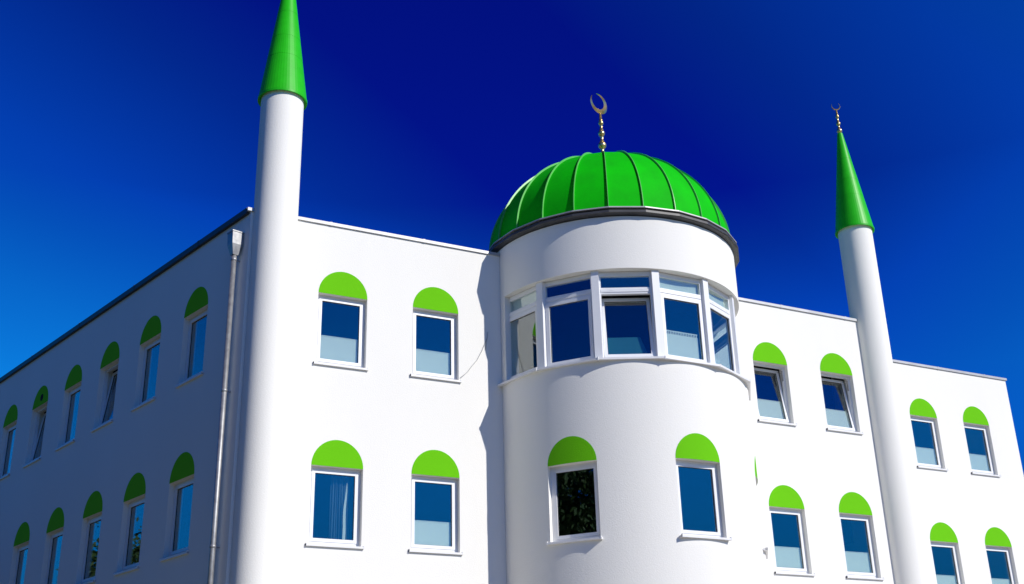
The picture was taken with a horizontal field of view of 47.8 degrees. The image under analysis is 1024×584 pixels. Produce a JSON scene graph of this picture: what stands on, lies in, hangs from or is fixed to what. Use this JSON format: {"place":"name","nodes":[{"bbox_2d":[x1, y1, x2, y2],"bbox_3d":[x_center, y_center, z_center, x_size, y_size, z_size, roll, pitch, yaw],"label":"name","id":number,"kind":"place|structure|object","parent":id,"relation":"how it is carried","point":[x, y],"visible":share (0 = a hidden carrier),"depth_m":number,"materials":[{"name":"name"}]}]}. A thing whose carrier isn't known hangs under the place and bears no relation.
{"place":"outdoors","nodes":[
{"label":"outdoors","id":0,"kind":"place"},
{"bbox_2d":[0,0,1023,473],"label":"sky","id":1,"kind":"structure","parent":0,"point":[129,129],"materials":[{"name":"blue"}]},
{"label":"pavement","id":2,"kind":"structure","parent":0,"visible":0},
{"bbox_2d":[229,0,306,583],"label":"minaret","id":3,"kind":"object","parent":2,"relation":"on","point":[259,496],"visible":1,"depth_m":21.41,"materials":[{"name":"white paint"}]},
{"bbox_2d":[0,93,1023,583],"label":"mosque","id":4,"kind":"structure","parent":2,"relation":"on","point":[640,391],"depth_m":23.36,"materials":[{"name":"white paint"}]},
{"bbox_2d":[0,405,17,479],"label":"window","id":5,"kind":"structure","parent":4,"relation":"in","point":[12,414],"depth_m":30.24,"materials":[{"name":"white plastic"}]},
{"bbox_2d":[13,522,29,583],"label":"window","id":6,"kind":"structure","parent":4,"relation":"in","point":[23,533],"depth_m":27.60,"materials":[{"name":"green paint"}]},
{"bbox_2d":[22,386,47,467],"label":"window","id":7,"kind":"structure","parent":4,"relation":"in","point":[41,397],"depth_m":28.89,"materials":[{"name":"white plastic"}]},
{"bbox_2d":[45,507,63,583],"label":"window","id":8,"kind":"structure","parent":4,"relation":"in","point":[56,521],"depth_m":26.18,"materials":[{"name":"white plastic"}]},
{"bbox_2d":[54,365,81,450],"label":"window","id":9,"kind":"structure","parent":4,"relation":"in","point":[75,375],"depth_m":27.43,"materials":[{"name":"white plastic"}]},
{"bbox_2d":[81,491,102,583],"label":"window","id":10,"kind":"structure","parent":4,"relation":"in","point":[94,505],"depth_m":24.75,"materials":[{"name":"white plastic"}]},
{"bbox_2d":[90,341,119,432],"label":"window","id":11,"kind":"structure","parent":4,"relation":"in","point":[112,352],"depth_m":26.09,"materials":[{"name":"white plastic"}]},
{"bbox_2d":[113,473,145,575],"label":"window","id":12,"kind":"structure","parent":4,"relation":"in","point":[136,487],"depth_m":23.33,"materials":[{"name":"white plastic"}]},
{"bbox_2d":[130,316,160,411],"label":"window","id":13,"kind":"structure","parent":4,"relation":"in","point":[152,328],"depth_m":24.64,"materials":[{"name":"white plastic"}]},
{"bbox_2d":[159,452,193,561],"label":"window","id":14,"kind":"structure","parent":4,"relation":"in","point":[183,467],"depth_m":21.94,"materials":[{"name":"white plastic"}]},
{"bbox_2d":[175,287,207,387],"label":"window","id":15,"kind":"structure","parent":4,"relation":"in","point":[198,299],"depth_m":23.25,"materials":[{"name":"white plastic"}]},
{"bbox_2d":[207,229,243,583],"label":"rain pipe","id":16,"kind":"object","parent":4,"relation":"attached to","point":[235,241],"visible":1,"depth_m":21.09,"materials":[{"name":"metal"}]},
{"bbox_2d":[305,440,363,548],"bbox_3d":[-3.270,3.725,21.269,1.090,1.987,0.368,10,-25,-25],"label":"window","id":17,"kind":"structure","parent":4,"relation":"in","point":[334,453],"depth_m":21.35,"materials":[{"name":"white plastic"}]},
{"bbox_2d":[313,272,368,370],"bbox_3d":[-3.324,0.550,22.511,1.090,1.987,0.234,10,-25,-25],"label":"window","id":18,"kind":"structure","parent":4,"relation":"in","point":[330,350],"depth_m":22.52,"materials":[{"name":"white plastic"}]},
{"bbox_2d":[410,287,461,382],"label":"window","id":19,"kind":"structure","parent":4,"relation":"in","point":[427,364],"depth_m":23.37,"materials":[{"name":"white plastic"}]},
{"bbox_2d":[409,450,462,554],"bbox_3d":[-1.482,3.998,22.048,1.090,1.987,0.234,10,-25,-25],"label":"window","id":20,"kind":"structure","parent":4,"relation":"in","point":[434,537],"depth_m":22.06,"materials":[{"name":"white plastic"}]},
{"bbox_2d":[460,332,487,377],"bbox_3d":[-0.764,1.275,23.500,0.641,1.076,0.020,10,-25,-25],"label":"loose cable","id":21,"kind":"object","parent":4,"relation":"attached to","point":[479,355],"visible":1,"depth_m":23.54,"materials":[{"name":"white"}]},
{"bbox_2d":[497,286,539,386],"bbox_3d":[0.158,0.879,23.483,0.333,1.920,1.313,17,-29,-38],"label":"window frame","id":22,"kind":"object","parent":4,"relation":"in","point":[524,303],"depth_m":23.67,"materials":[{"name":"white plastic"}]},
{"bbox_2d":[537,273,598,370],"bbox_3d":[1.111,0.582,22.823,1.302,1.920,0.330,-12,-24,23],"label":"window","id":23,"kind":"structure","parent":4,"relation":"in","point":[584,295],"depth_m":22.98,"materials":[{"name":"white plastic"}]},
{"bbox_2d":[546,436,602,544],"bbox_3d":[1.157,3.677,21.547,1.090,1.987,0.281,-12,-25,24],"label":"window","id":24,"kind":"structure","parent":4,"relation":"in","point":[570,449],"depth_m":21.66,"materials":[{"name":"white plastic"}]},
{"bbox_2d":[598,271,665,360],"bbox_3d":[2.269,0.492,22.679,1.302,1.920,0.507,-1,-22,-1],"label":"window","id":25,"kind":"structure","parent":4,"relation":"in","point":[627,348],"depth_m":22.68,"materials":[{"name":"white plastic"}]},
{"bbox_2d":[659,272,720,367],"bbox_3d":[3.424,0.540,22.870,1.302,1.920,0.330,10,-25,-25],"label":"bay window","id":26,"kind":"structure","parent":4,"relation":"in","point":[678,347],"depth_m":22.97,"materials":[{"name":"white plastic"}]},
{"bbox_2d":[675,433,731,540],"bbox_3d":[3.482,3.623,21.567,1.090,1.987,0.281,9,-25,-25],"label":"window","id":27,"kind":"structure","parent":4,"relation":"in","point":[697,446],"depth_m":21.70,"materials":[{"name":"white plastic"}]},
{"bbox_2d":[708,284,750,382],"bbox_3d":[4.334,0.810,23.585,0.330,1.920,1.302,-17,-27,33],"label":"window frame","id":28,"kind":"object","parent":4,"relation":"in","point":[719,302],"depth_m":23.89,"materials":[{"name":"white plastic"}]},
{"bbox_2d":[744,382,750,400],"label":"wall","id":29,"kind":"structure","parent":4,"relation":"in","point":[748,384],"depth_m":24.07,"materials":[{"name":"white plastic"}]},
{"bbox_2d":[754,458,767,558],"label":"window","id":30,"kind":"structure","parent":4,"relation":"in","point":[765,549],"depth_m":23.11,"materials":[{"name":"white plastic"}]},
{"bbox_2d":[753,342,796,425],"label":"window","id":31,"kind":"structure","parent":4,"relation":"in","point":[770,411],"depth_m":27.05,"materials":[{"name":"white plastic"}]},
{"bbox_2d":[769,485,815,575],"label":"window","id":32,"kind":"structure","parent":4,"relation":"in","point":[788,561],"depth_m":25.69,"materials":[{"name":"white plastic"}]},
{"bbox_2d":[820,353,863,434],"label":"window","id":33,"kind":"structure","parent":4,"relation":"in","point":[837,420],"depth_m":27.91,"materials":[{"name":"white plastic"}]},
{"bbox_2d":[839,492,884,579],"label":"window","id":34,"kind":"structure","parent":4,"relation":"in","point":[858,564],"depth_m":26.55,"materials":[{"name":"white plastic"}]},
{"bbox_2d":[910,398,948,470],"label":"window","id":35,"kind":"structure","parent":4,"relation":"in","point":[927,458],"depth_m":31.59,"materials":[{"name":"white plastic"}]},
{"bbox_2d":[930,522,961,583],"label":"window","id":36,"kind":"structure","parent":4,"relation":"in","point":[940,531],"depth_m":30.39,"materials":[{"name":"white plastic"}]},
{"bbox_2d":[963,406,1000,476],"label":"window","id":37,"kind":"structure","parent":4,"relation":"in","point":[979,463],"depth_m":32.44,"materials":[{"name":"white plastic"}]},
{"bbox_2d":[985,527,1014,583],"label":"window","id":38,"kind":"structure","parent":4,"relation":"in","point":[994,536],"depth_m":31.26,"materials":[{"name":"white plastic"}]},
{"bbox_2d":[831,104,927,583],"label":"minaret","id":39,"kind":"object","parent":2,"relation":"on","point":[854,229],"visible":1,"depth_m":28.27,"materials":[{"name":"white paint"}]}
]}

